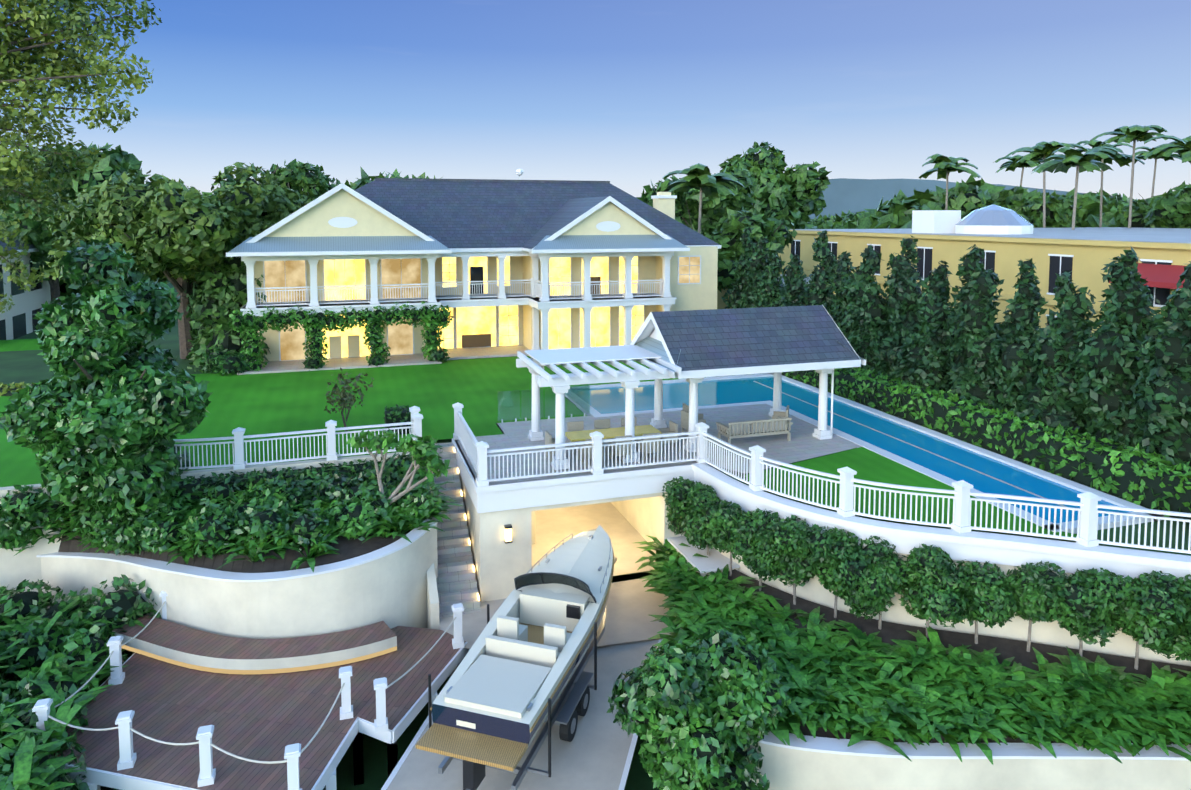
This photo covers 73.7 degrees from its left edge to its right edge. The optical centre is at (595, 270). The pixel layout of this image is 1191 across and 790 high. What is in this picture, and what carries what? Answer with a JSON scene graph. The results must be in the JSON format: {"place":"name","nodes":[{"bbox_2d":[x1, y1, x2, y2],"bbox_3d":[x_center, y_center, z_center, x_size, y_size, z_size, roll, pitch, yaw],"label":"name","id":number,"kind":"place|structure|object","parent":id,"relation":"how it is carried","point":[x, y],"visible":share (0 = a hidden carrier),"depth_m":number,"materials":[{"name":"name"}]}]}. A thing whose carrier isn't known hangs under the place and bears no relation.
{"place":"outdoors","nodes":[
{"label":"outdoors","id":0,"kind":"place"},
{"bbox_2d":[0,339,41,351],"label":"slope lawn","id":1,"kind":"structure","parent":0,"point":[19,345],"depth_m":49.93,"materials":[{"name":"green plant"}]},
{"bbox_2d":[0,219,812,789],"bbox_3d":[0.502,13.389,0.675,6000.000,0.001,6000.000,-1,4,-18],"label":"water","id":2,"kind":"structure","parent":0,"point":[376,767],"depth_m":19.54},
{"bbox_2d":[0,593,156,789],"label":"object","id":3,"kind":"object","parent":2,"relation":"on","point":[25,760],"visible":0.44,"depth_m":17.67,"materials":[{"name":"green plant"}]},
{"bbox_2d":[0,574,160,789],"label":"bank shrubs","id":4,"kind":"object","parent":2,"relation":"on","point":[122,607],"visible":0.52,"depth_m":20.60,"materials":[{"name":"green plant"}]},
{"bbox_2d":[0,0,161,312],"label":"tree","id":5,"kind":"object","parent":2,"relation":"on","point":[34,18],"visible":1,"depth_m":21.64,"materials":[{"name":"green plant"}]},
{"bbox_2d":[76,782,325,789],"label":"hedge","id":6,"kind":"object","parent":2,"relation":"on","point":[109,788],"depth_m":17.63,"materials":[{"name":"green plant"}]},
{"bbox_2d":[54,614,469,789],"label":"timber deck","id":7,"kind":"structure","parent":2,"relation":"on","point":[260,699],"depth_m":19.32,"materials":[{"name":"brown wood"}]},
{"bbox_2d":[32,591,463,789],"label":"deck rope posts","id":8,"kind":"object","parent":7,"relation":"on","point":[128,756],"visible":0.96,"depth_m":17.37,"materials":[{"name":"white paint"}]},
{"bbox_2d":[381,579,681,789],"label":"boat ramp","id":9,"kind":"structure","parent":2,"relation":"on","point":[596,752],"depth_m":18.64,"materials":[{"name":"concrete"}]},
{"bbox_2d":[428,557,616,789],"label":"boat trailer","id":10,"kind":"object","parent":9,"relation":"on","point":[572,705],"visible":0.42,"depth_m":18.47,"materials":[{"name":"black metal"}]},
{"bbox_2d":[416,524,613,789],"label":"speedboat","id":11,"kind":"object","parent":10,"relation":"on","point":[515,669],"visible":1,"depth_m":18.54,"materials":[{"name":"beige plastic"}]},
{"bbox_2d":[0,451,1190,789],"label":"curved retaining walls","id":12,"kind":"structure","parent":2,"relation":"on","point":[388,585],"depth_m":21.08,"materials":[{"name":"white paint"}]},
{"bbox_2d":[155,403,1190,553],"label":"railings","id":13,"kind":"object","parent":12,"relation":"on","point":[476,451],"visible":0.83,"depth_m":23.55,"materials":[{"name":"white paint"}]},
{"bbox_2d":[0,356,1098,539],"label":"lawn","id":14,"kind":"structure","parent":0,"point":[258,404],"depth_m":32.40,"materials":[{"name":"green plant"}]},
{"bbox_2d":[197,345,449,375],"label":"foundation shrubs","id":15,"kind":"object","parent":14,"relation":"on","point":[217,361],"visible":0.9,"depth_m":41.17,"materials":[{"name":"green plant"}]},
{"bbox_2d":[323,368,373,430],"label":"small tree","id":16,"kind":"object","parent":14,"relation":"on","point":[343,398],"visible":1,"depth_m":29.95,"materials":[{"name":"green plant"}]},
{"bbox_2d":[383,404,410,434],"bbox_3d":[-7.494,5.656,30.081,1.036,1.057,1.188,-1,4,-18],"label":"hedge cube","id":17,"kind":"object","parent":14,"relation":"on","point":[398,414],"visible":0.85,"depth_m":29.74,"materials":[{"name":"green plant"}]},
{"bbox_2d":[226,168,720,374],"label":"house","id":18,"kind":"structure","parent":14,"relation":"on","point":[381,231],"depth_m":46.23,"materials":[{"name":"yellow paint"}]},
{"bbox_2d":[228,301,452,370],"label":"climbing vines","id":19,"kind":"object","parent":18,"relation":"attached to","point":[248,325],"visible":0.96,"depth_m":42.52,"materials":[{"name":"green plant"}]},
{"bbox_2d":[254,278,663,305],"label":"house balcony railings","id":20,"kind":"object","parent":18,"relation":"attached to","point":[538,289],"visible":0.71,"depth_m":45.16,"materials":[{"name":"white wood"}]},
{"bbox_2d":[498,365,589,422],"bbox_3d":[-1.387,5.208,34.158,3.168,1.250,6.823,1,4,16],"label":"glass pool fence","id":21,"kind":"object","parent":14,"relation":"on","point":[577,401],"visible":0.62,"depth_m":31.95,"materials":[{"name":"glass"}]},
{"bbox_2d":[0,278,1190,555],"bbox_3d":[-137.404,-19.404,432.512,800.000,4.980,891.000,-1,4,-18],"label":"plateau ground","id":22,"kind":"structure","parent":0,"point":[28,366],"depth_m":39.78,"materials":[{"name":"green plant"}]},
{"bbox_2d":[0,382,34,396],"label":"neighbour hedge","id":23,"kind":"object","parent":22,"relation":"on","point":[6,390],"visible":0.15,"depth_m":36.72,"materials":[{"name":"green plant"}]},
{"bbox_2d":[0,232,50,339],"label":"neighbour house","id":24,"kind":"structure","parent":22,"relation":"on","point":[17,321],"depth_m":54.52,"materials":[{"name":"beige paint"}]},
{"bbox_2d":[0,147,81,305],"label":"dark tree","id":25,"kind":"object","parent":22,"relation":"on","point":[36,233],"visible":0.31,"depth_m":55.85,"materials":[{"name":"green plant"}]},
{"bbox_2d":[3,141,146,272],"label":"tree","id":26,"kind":"object","parent":22,"relation":"on","point":[117,161],"visible":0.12,"depth_m":57.27,"materials":[{"name":"green plant"}]},
{"bbox_2d":[0,238,212,516],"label":"tree","id":27,"kind":"object","parent":22,"relation":"on","point":[102,409],"visible":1,"depth_m":22.95,"materials":[{"name":"green plant"}]},
{"bbox_2d":[44,162,314,358],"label":"spreading tree","id":28,"kind":"object","parent":22,"relation":"on","point":[172,231],"visible":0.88,"depth_m":41.38,"materials":[{"name":"green plant"}]},
{"bbox_2d":[178,198,209,360],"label":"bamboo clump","id":29,"kind":"object","parent":22,"relation":"on","point":[192,296],"visible":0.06,"depth_m":45.28,"materials":[{"name":"green plant"}]},
{"bbox_2d":[185,174,270,372],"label":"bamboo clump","id":30,"kind":"object","parent":22,"relation":"on","point":[222,288],"visible":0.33,"depth_m":43.16,"materials":[{"name":"green plant"}]},
{"bbox_2d":[268,159,340,198],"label":"tree","id":31,"kind":"object","parent":22,"relation":"on","point":[295,175],"visible":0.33,"depth_m":67.40,"materials":[{"name":"green plant"}]},
{"bbox_2d":[0,166,1147,296],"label":"tree line","id":32,"kind":"object","parent":22,"relation":"on","point":[895,212],"depth_m":100.34,"materials":[{"name":"green plant"}]},
{"bbox_2d":[58,510,1190,744],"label":"garden bed soil","id":33,"kind":"structure","parent":22,"relation":"on","point":[346,548],"depth_m":21.29,"materials":[{"name":"brown soil"}]},
{"bbox_2d":[0,452,441,558],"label":"planter shrubs","id":34,"kind":"object","parent":33,"relation":"on","point":[269,503],"visible":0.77,"depth_m":23.54,"materials":[{"name":"green plant"}]},
{"bbox_2d":[0,458,461,571],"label":"planter strap plants","id":35,"kind":"object","parent":33,"relation":"on","point":[389,523],"visible":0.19,"depth_m":23.42,"materials":[{"name":"green plant"}]},
{"bbox_2d":[158,454,402,506],"bbox_3d":[-9.881,7.182,25.801,7.834,1.669,1.171,-1,4,-18],"label":"hedge","id":36,"kind":"object","parent":33,"relation":"on","point":[192,485],"visible":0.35,"depth_m":25.34,"materials":[{"name":"green plant"}]},
{"bbox_2d":[346,428,450,504],"bbox_3d":[-5.990,6.610,24.435,3.519,3.420,1.600,2,4,22],"label":"frangipani tree","id":37,"kind":"object","parent":33,"relation":"on","point":[422,454],"visible":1,"depth_m":24.11,"materials":[{"name":"green plant"}]},
{"bbox_2d":[606,626,792,789],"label":"bush","id":38,"kind":"object","parent":33,"relation":"on","point":[704,711],"visible":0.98,"depth_m":16.34,"materials":[{"name":"green plant"}]},
{"bbox_2d":[635,535,1190,764],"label":"ferns","id":39,"kind":"object","parent":33,"relation":"on","point":[951,695],"visible":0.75,"depth_m":18.23,"materials":[{"name":"green plant"}]},
{"bbox_2d":[662,476,1190,669],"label":"hedge","id":40,"kind":"object","parent":33,"relation":"on","point":[1154,612],"visible":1,"depth_m":19.80,"materials":[{"name":"green plant"}]},
{"bbox_2d":[425,404,861,676],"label":"terrace and boathouse","id":41,"kind":"structure","parent":22,"relation":"on","point":[495,539],"depth_m":25.96,"materials":[{"name":"white paint"}]},
{"bbox_2d":[516,345,681,469],"bbox_3d":[0.117,4.651,27.872,5.100,3.200,4.700,-1,4,-18],"label":"pergola","id":42,"kind":"object","parent":41,"relation":"on","point":[560,381],"visible":0.83,"depth_m":26.59,"materials":[{"name":"white paint"}]},
{"bbox_2d":[545,416,677,466],"bbox_3d":[0.583,5.842,27.315,4.620,0.900,2.320,-1,4,-18],"label":"outdoor dining set","id":43,"kind":"object","parent":41,"relation":"on","point":[576,431],"visible":0.58,"depth_m":27.12,"materials":[{"name":"wood"}]},
{"bbox_2d":[681,403,792,443],"bbox_3d":[5.229,5.697,29.389,4.115,0.900,2.833,0,4,6],"label":"lounge sofa set","id":44,"kind":"object","parent":41,"relation":"on","point":[778,423],"visible":0.81,"depth_m":28.60,"materials":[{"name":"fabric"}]},
{"bbox_2d":[630,305,865,452],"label":"pool pavilion","id":45,"kind":"structure","parent":41,"relation":"on","point":[697,346],"depth_m":28.54,"materials":[{"name":"white paint"}]},
{"bbox_2d":[637,166,760,237],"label":"tree","id":46,"kind":"object","parent":22,"relation":"on","point":[687,210],"visible":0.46,"depth_m":76.91,"materials":[{"name":"green plant"}]},
{"bbox_2d":[663,163,742,233],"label":"palm","id":47,"kind":"object","parent":22,"relation":"on","point":[700,177],"visible":0.98,"depth_m":59.27,"materials":[{"name":"green plant"}]},
{"bbox_2d":[721,226,758,308],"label":"screen tree","id":48,"kind":"object","parent":22,"relation":"on","point":[740,275],"visible":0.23,"depth_m":49.72,"materials":[{"name":"green plant"}]},
{"bbox_2d":[709,208,796,292],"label":"tree","id":49,"kind":"object","parent":22,"relation":"on","point":[726,236],"visible":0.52,"depth_m":55.92,"materials":[{"name":"green plant"}]},
{"bbox_2d":[738,236,773,307],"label":"screen tree","id":50,"kind":"object","parent":22,"relation":"on","point":[758,261],"visible":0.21,"depth_m":47.68,"materials":[{"name":"green plant"}]},
{"bbox_2d":[751,253,785,307],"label":"screen tree","id":51,"kind":"object","parent":22,"relation":"on","point":[772,291],"visible":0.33,"depth_m":45.41,"materials":[{"name":"green plant"}]},
{"bbox_2d":[719,141,831,228],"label":"tree","id":52,"kind":"object","parent":22,"relation":"on","point":[795,196],"visible":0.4,"depth_m":92.11,"materials":[{"name":"green plant"}]},
{"bbox_2d":[717,274,835,308],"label":"hedge","id":53,"kind":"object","parent":22,"relation":"on","point":[721,304],"depth_m":60.63,"materials":[{"name":"green plant"}]},
{"bbox_2d":[778,254,808,306],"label":"screen tree","id":54,"kind":"object","parent":22,"relation":"on","point":[794,281],"visible":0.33,"depth_m":43.56,"materials":[{"name":"green plant"}]},
{"bbox_2d":[798,230,837,311],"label":"screen tree","id":55,"kind":"object","parent":22,"relation":"on","point":[818,290],"visible":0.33,"depth_m":41.40,"materials":[{"name":"green plant"}]},
{"bbox_2d":[827,251,856,339],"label":"screen tree","id":56,"kind":"object","parent":22,"relation":"on","point":[842,269],"visible":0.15,"depth_m":39.37,"materials":[{"name":"green plant"}]},
{"bbox_2d":[841,245,889,370],"bbox_3d":[13.066,2.441,37.605,3.273,7.338,3.132,-1,4,-18],"label":"screen tree","id":57,"kind":"object","parent":22,"relation":"on","point":[868,318],"visible":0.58,"depth_m":37.10,"materials":[{"name":"green plant"}]},
{"bbox_2d":[873,235,925,378],"bbox_3d":[13.996,2.506,35.749,2.876,8.190,3.468,2,5,30],"label":"screen tree","id":58,"kind":"object","parent":22,"relation":"on","point":[903,291],"visible":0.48,"depth_m":35.35,"materials":[{"name":"green plant"}]},
{"bbox_2d":[890,261,955,392],"bbox_3d":[14.163,2.998,33.712,3.182,6.894,2.815,-1,4,-18],"label":"screen tree","id":59,"kind":"object","parent":22,"relation":"on","point":[922,365],"visible":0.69,"depth_m":33.16,"materials":[{"name":"green plant"}]},
{"bbox_2d":[736,281,1143,431],"bbox_3d":[15.801,3.906,35.434,2.131,4.211,38.390,-1,4,-18],"label":"screen hedge","id":60,"kind":"object","parent":22,"relation":"on","point":[999,326],"visible":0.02,"depth_m":31.95,"materials":[{"name":"green plant"}]},
{"bbox_2d":[919,154,981,209],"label":"palm","id":61,"kind":"object","parent":22,"relation":"on","point":[944,166],"visible":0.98,"depth_m":83.04,"materials":[{"name":"green plant"}]},
{"bbox_2d":[941,244,1003,408],"bbox_3d":[15.343,2.824,31.606,3.198,7.779,2.842,-1,4,-18],"label":"screen tree","id":62,"kind":"object","parent":22,"relation":"on","point":[973,330],"visible":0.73,"depth_m":31.13,"materials":[{"name":"green plant"}]},
{"bbox_2d":[778,204,1190,333],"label":"yellow building","id":63,"kind":"structure","parent":22,"relation":"on","point":[1006,239],"depth_m":47.28,"materials":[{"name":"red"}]},
{"bbox_2d":[782,367,1190,519],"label":"hedge","id":64,"kind":"object","parent":22,"relation":"on","point":[1138,476],"visible":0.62,"depth_m":26.27,"materials":[{"name":"green plant"}]},
{"bbox_2d":[940,183,1088,227],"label":"tree","id":65,"kind":"object","parent":22,"relation":"on","point":[1025,204],"visible":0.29,"depth_m":84.37,"materials":[{"name":"green plant"}]},
{"bbox_2d":[982,258,1048,411],"bbox_3d":[16.170,3.051,29.658,2.691,7.032,2.954,-1,4,-18],"label":"screen tree","id":66,"kind":"object","parent":22,"relation":"on","point":[1013,372],"visible":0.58,"depth_m":29.36,"materials":[{"name":"green plant"}]},
{"bbox_2d":[993,155,1042,185],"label":"palm","id":67,"kind":"object","parent":22,"relation":"on","point":[1032,162],"visible":0.5,"depth_m":92.72,"materials":[{"name":"green plant"}]},
{"bbox_2d":[1004,141,1087,227],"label":"palm","id":68,"kind":"object","parent":22,"relation":"on","point":[1043,150],"visible":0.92,"depth_m":77.64,"materials":[{"name":"green plant"}]},
{"bbox_2d":[1012,270,1095,434],"bbox_3d":[16.098,3.623,27.594,3.324,7.249,3.072,-1,4,-18],"label":"screen tree","id":69,"kind":"object","parent":22,"relation":"on","point":[1052,398],"visible":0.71,"depth_m":27.21,"materials":[{"name":"green plant"}]},
{"bbox_2d":[1031,146,1118,229],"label":"palm","id":70,"kind":"object","parent":22,"relation":"on","point":[1079,160],"visible":0.96,"depth_m":66.06,"materials":[{"name":"green plant"}]},
{"bbox_2d":[1076,140,1144,226],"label":"palm","id":71,"kind":"object","parent":22,"relation":"on","point":[1123,159],"visible":0.56,"depth_m":85.40,"materials":[{"name":"green plant"}]},
{"bbox_2d":[1069,247,1160,448],"bbox_3d":[17.047,3.218,25.654,3.206,8.028,3.519,-1,4,-18],"label":"screen tree","id":72,"kind":"object","parent":22,"relation":"on","point":[1109,356],"visible":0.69,"depth_m":25.27,"materials":[{"name":"green plant"}]},
{"bbox_2d":[1089,125,1171,227],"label":"palm","id":73,"kind":"object","parent":22,"relation":"on","point":[1133,133],"visible":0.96,"depth_m":76.01,"materials":[{"name":"green plant"}]},
{"bbox_2d":[1114,181,1190,227],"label":"tree","id":74,"kind":"object","parent":22,"relation":"on","point":[1170,208],"visible":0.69,"depth_m":82.25,"materials":[{"name":"green plant"}]},
{"bbox_2d":[1126,261,1190,466],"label":"screen tree","id":75,"kind":"object","parent":22,"relation":"on","point":[1164,424],"visible":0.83,"depth_m":23.21,"materials":[{"name":"green plant"}]},
{"bbox_2d":[1131,144,1190,197],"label":"palm","id":76,"kind":"object","parent":22,"relation":"on","point":[1141,154],"visible":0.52,"depth_m":92.71,"materials":[{"name":"green plant"}]},
{"bbox_2d":[0,0,1190,199],"label":"sky","id":77,"kind":"structure","parent":0,"point":[628,94],"materials":[{"name":"blue"}]},
{"bbox_2d":[565,373,1163,533],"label":"pool","id":78,"kind":"structure","parent":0,"point":[943,458],"depth_m":29.39,"materials":[{"name":"liquid"}]},
{"bbox_2d":[635,178,1129,218],"bbox_3d":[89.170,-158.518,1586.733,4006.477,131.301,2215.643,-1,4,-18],"label":"distant hills","id":79,"kind":"structure","parent":0,"point":[845,195],"depth_m":2449.90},
{"bbox_2d":[1141,135,1190,162],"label":"palm","id":80,"kind":"object","parent":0,"point":[1181,148],"visible":1,"depth_m":68.86,"materials":[{"name":"green plant"}]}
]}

